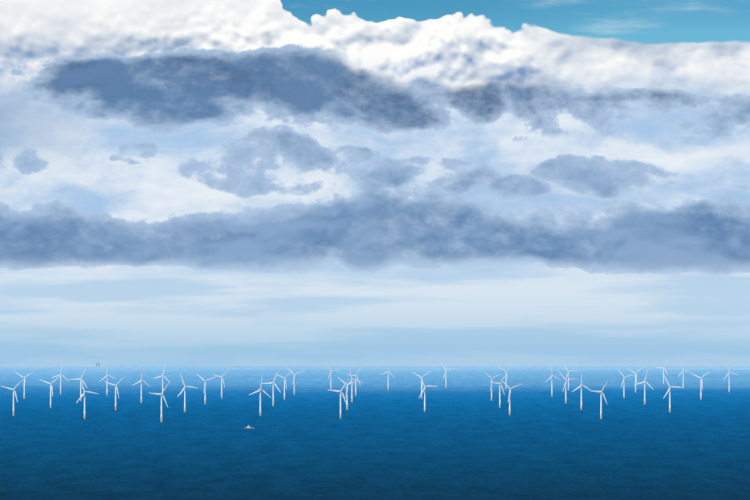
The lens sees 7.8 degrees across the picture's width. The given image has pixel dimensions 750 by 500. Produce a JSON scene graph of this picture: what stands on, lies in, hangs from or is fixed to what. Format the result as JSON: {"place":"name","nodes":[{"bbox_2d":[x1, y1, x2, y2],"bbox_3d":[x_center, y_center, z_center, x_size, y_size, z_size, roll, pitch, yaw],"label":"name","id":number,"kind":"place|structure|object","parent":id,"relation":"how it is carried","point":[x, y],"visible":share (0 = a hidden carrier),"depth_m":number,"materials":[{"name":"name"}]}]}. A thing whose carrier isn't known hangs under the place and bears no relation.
{"place":"outdoors","nodes":[
{"label":"outdoors","id":0,"kind":"place"},
{"bbox_2d":[0,366,749,499],"bbox_3d":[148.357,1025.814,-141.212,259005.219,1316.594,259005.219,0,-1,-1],"label":"sea","id":1,"kind":"structure","parent":0,"point":[464,436],"depth_m":16971.43,"materials":[{"name":"liquid"}]},
{"bbox_2d":[1,379,22,415],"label":"wind turbine","id":2,"kind":"object","parent":1,"relation":"on","point":[13,389],"visible":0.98,"depth_m":20363.36,"materials":[{"name":"white metal"}]},
{"bbox_2d":[15,372,33,398],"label":"wind turbine","id":3,"kind":"object","parent":1,"relation":"in","point":[24,382],"visible":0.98,"depth_m":25115.61,"materials":[{"name":"white metal"}]},
{"bbox_2d":[39,376,59,407],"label":"wind turbine","id":4,"kind":"object","parent":1,"relation":"in","point":[51,388],"visible":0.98,"depth_m":22301.48,"materials":[{"name":"white metal"}]},
{"bbox_2d":[52,364,66,393],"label":"wind turbine","id":5,"kind":"object","parent":1,"relation":"on","point":[60,378],"visible":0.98,"depth_m":26904.02,"materials":[{"name":"white metal"}]},
{"bbox_2d":[70,369,87,400],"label":"wind turbine","id":6,"kind":"object","parent":1,"relation":"in","point":[80,384],"visible":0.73,"depth_m":24538.90,"materials":[{"name":"white metal"}]},
{"bbox_2d":[76,379,97,418],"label":"wind turbine","id":7,"kind":"object","parent":1,"relation":"in","point":[83,394],"visible":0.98,"depth_m":19663.83,"materials":[{"name":"white metal"}]},
{"bbox_2d":[99,365,115,395],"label":"wind turbine","id":8,"kind":"object","parent":1,"relation":"on","point":[107,375],"visible":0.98,"depth_m":26443.93,"materials":[{"name":"white metal"}]},
{"bbox_2d":[104,377,123,409],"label":"wind turbine","id":9,"kind":"object","parent":1,"relation":"in","point":[115,385],"visible":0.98,"depth_m":21723.72,"materials":[{"name":"white metal"}]},
{"bbox_2d":[133,369,149,402],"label":"wind turbine","id":10,"kind":"object","parent":1,"relation":"in","point":[141,384],"visible":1,"depth_m":23811.36,"materials":[{"name":"white metal"}]},
{"bbox_2d":[150,381,169,421],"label":"wind turbine","id":11,"kind":"object","parent":1,"relation":"on","point":[161,394],"visible":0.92,"depth_m":19017.09,"materials":[{"name":"white metal"}]},
{"bbox_2d":[153,367,168,391],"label":"wind turbine","id":12,"kind":"object","parent":1,"relation":"on","point":[162,378],"visible":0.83,"depth_m":26227.07,"materials":[{"name":"white metal"}]},
{"bbox_2d":[178,374,195,411],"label":"wind turbine","id":13,"kind":"object","parent":1,"relation":"in","point":[184,389],"visible":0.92,"depth_m":21314.53,"materials":[{"name":"white metal"}]},
{"bbox_2d":[196,373,214,403],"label":"wind turbine","id":14,"kind":"object","parent":1,"relation":"in","point":[205,386],"visible":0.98,"depth_m":23402.45,"materials":[{"name":"white metal"}]},
{"bbox_2d":[212,370,227,397],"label":"wind turbine","id":15,"kind":"object","parent":1,"relation":"in","point":[221,381],"visible":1,"depth_m":25327.40,"materials":[{"name":"white metal"}]},
{"bbox_2d":[249,375,270,415],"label":"wind turbine","id":16,"kind":"object","parent":1,"relation":"in","point":[260,394],"visible":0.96,"depth_m":20334.04,"materials":[{"name":"white metal"}]},
{"bbox_2d":[262,371,280,405],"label":"wind turbine","id":17,"kind":"object","parent":1,"relation":"in","point":[273,387],"visible":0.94,"depth_m":22846.02,"materials":[{"name":"white metal"}]},
{"bbox_2d":[278,372,290,399],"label":"wind turbine","id":18,"kind":"object","parent":1,"relation":"in","point":[284,395],"visible":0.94,"depth_m":24848.43,"materials":[{"name":"white metal"}]},
{"bbox_2d":[287,368,302,394],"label":"wind turbine","id":19,"kind":"object","parent":1,"relation":"in","point":[294,378],"visible":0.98,"depth_m":26805.55,"materials":[{"name":"white metal"}]},
{"bbox_2d":[326,363,336,389],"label":"wind turbine","id":20,"kind":"object","parent":1,"relation":"on","point":[330,376],"visible":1,"depth_m":29097.03,"materials":[{"name":"white metal"}]},
{"bbox_2d":[330,381,347,418],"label":"wind turbine","id":21,"kind":"object","parent":1,"relation":"on","point":[340,391],"visible":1,"depth_m":19813.41,"materials":[{"name":"white metal"}]},
{"bbox_2d":[338,377,358,409],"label":"wind turbine","id":22,"kind":"object","parent":1,"relation":"in","point":[346,397],"visible":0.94,"depth_m":21810.93,"materials":[{"name":"white metal"}]},
{"bbox_2d":[345,368,362,401],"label":"wind turbine","id":23,"kind":"object","parent":1,"relation":"in","point":[352,386],"visible":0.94,"depth_m":24018.74,"materials":[{"name":"white metal"}]},
{"bbox_2d":[350,366,361,395],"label":"wind turbine","id":24,"kind":"object","parent":1,"relation":"in","point":[355,379],"visible":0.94,"depth_m":26206.49,"materials":[{"name":"white metal"}]},
{"bbox_2d":[382,362,393,389],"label":"wind turbine","id":25,"kind":"object","parent":1,"relation":"in","point":[388,372],"visible":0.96,"depth_m":28807.21,"materials":[{"name":"white metal"}]},
{"bbox_2d":[413,371,430,398],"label":"wind turbine","id":26,"kind":"object","parent":1,"relation":"in","point":[421,381],"visible":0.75,"depth_m":25175.25,"materials":[{"name":"white metal"}]},
{"bbox_2d":[419,375,437,411],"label":"wind turbine","id":27,"kind":"object","parent":1,"relation":"in","point":[424,386],"visible":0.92,"depth_m":21332.31,"materials":[{"name":"white metal"}]},
{"bbox_2d":[441,364,454,387],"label":"wind turbine","id":28,"kind":"object","parent":1,"relation":"on","point":[445,376],"visible":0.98,"depth_m":29898.85,"materials":[{"name":"white metal"}]},
{"bbox_2d":[484,371,500,399],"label":"wind turbine","id":29,"kind":"object","parent":1,"relation":"in","point":[491,383],"visible":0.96,"depth_m":24616.40,"materials":[{"name":"white metal"}]},
{"bbox_2d":[491,374,506,407],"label":"wind turbine","id":30,"kind":"object","parent":1,"relation":"in","point":[499,383],"visible":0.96,"depth_m":22439.45,"materials":[{"name":"white metal"}]},
{"bbox_2d":[499,366,511,389],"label":"wind turbine","id":31,"kind":"object","parent":1,"relation":"in","point":[505,376],"visible":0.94,"depth_m":29094.97,"materials":[{"name":"white metal"}]},
{"bbox_2d":[501,380,521,414],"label":"wind turbine","id":32,"kind":"object","parent":1,"relation":"on","point":[509,388],"visible":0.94,"depth_m":20538.61,"materials":[{"name":"white metal"}]},
{"bbox_2d":[546,365,560,396],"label":"wind turbine","id":33,"kind":"object","parent":1,"relation":"in","point":[551,382],"visible":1,"depth_m":26019.73,"materials":[{"name":"white metal"}]},
{"bbox_2d":[560,373,576,402],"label":"wind turbine","id":34,"kind":"object","parent":1,"relation":"in","point":[565,387],"visible":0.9,"depth_m":23652.53,"materials":[{"name":"white metal"}]},
{"bbox_2d":[564,365,577,389],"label":"wind turbine","id":35,"kind":"object","parent":1,"relation":"on","point":[568,375],"visible":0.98,"depth_m":28793.12,"materials":[{"name":"white metal"}]},
{"bbox_2d":[572,372,589,409],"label":"wind turbine","id":36,"kind":"object","parent":1,"relation":"in","point":[581,385],"visible":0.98,"depth_m":21830.83,"materials":[{"name":"white metal"}]},
{"bbox_2d":[589,379,608,418],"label":"wind turbine","id":37,"kind":"object","parent":1,"relation":"on","point":[601,393],"visible":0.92,"depth_m":19712.49,"materials":[{"name":"white metal"}]},
{"bbox_2d":[618,369,632,397],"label":"wind turbine","id":38,"kind":"object","parent":1,"relation":"on","point":[623,382],"visible":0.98,"depth_m":25363.85,"materials":[{"name":"white metal"}]},
{"bbox_2d":[628,367,643,392],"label":"wind turbine","id":39,"kind":"object","parent":1,"relation":"in","point":[635,377],"visible":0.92,"depth_m":27737.74,"materials":[{"name":"white metal"}]},
{"bbox_2d":[634,370,652,404],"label":"wind turbine","id":40,"kind":"object","parent":1,"relation":"in","point":[644,386],"visible":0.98,"depth_m":23295.71,"materials":[{"name":"white metal"}]},
{"bbox_2d":[655,360,667,383],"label":"wind turbine","id":41,"kind":"object","parent":1,"relation":"on","point":[663,371],"visible":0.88,"depth_m":32281.16,"materials":[{"name":"white metal"}]},
{"bbox_2d":[663,375,682,412],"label":"wind turbine","id":42,"kind":"object","parent":1,"relation":"on","point":[669,390],"visible":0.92,"depth_m":21119.41,"materials":[{"name":"white metal"}]},
{"bbox_2d":[678,362,691,388],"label":"wind turbine","id":43,"kind":"object","parent":1,"relation":"on","point":[683,370],"visible":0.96,"depth_m":29670.52,"materials":[{"name":"white metal"}]},
{"bbox_2d":[691,371,709,399],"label":"wind turbine","id":44,"kind":"object","parent":1,"relation":"in","point":[701,384],"visible":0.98,"depth_m":24860.00,"materials":[{"name":"white metal"}]},
{"bbox_2d":[723,363,738,391],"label":"wind turbine","id":45,"kind":"object","parent":1,"relation":"in","point":[729,377],"visible":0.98,"depth_m":27926.19,"materials":[{"name":"white metal"}]},
{"bbox_2d":[0,0,749,366],"label":"sky","id":46,"kind":"structure","parent":0,"point":[183,182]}
]}

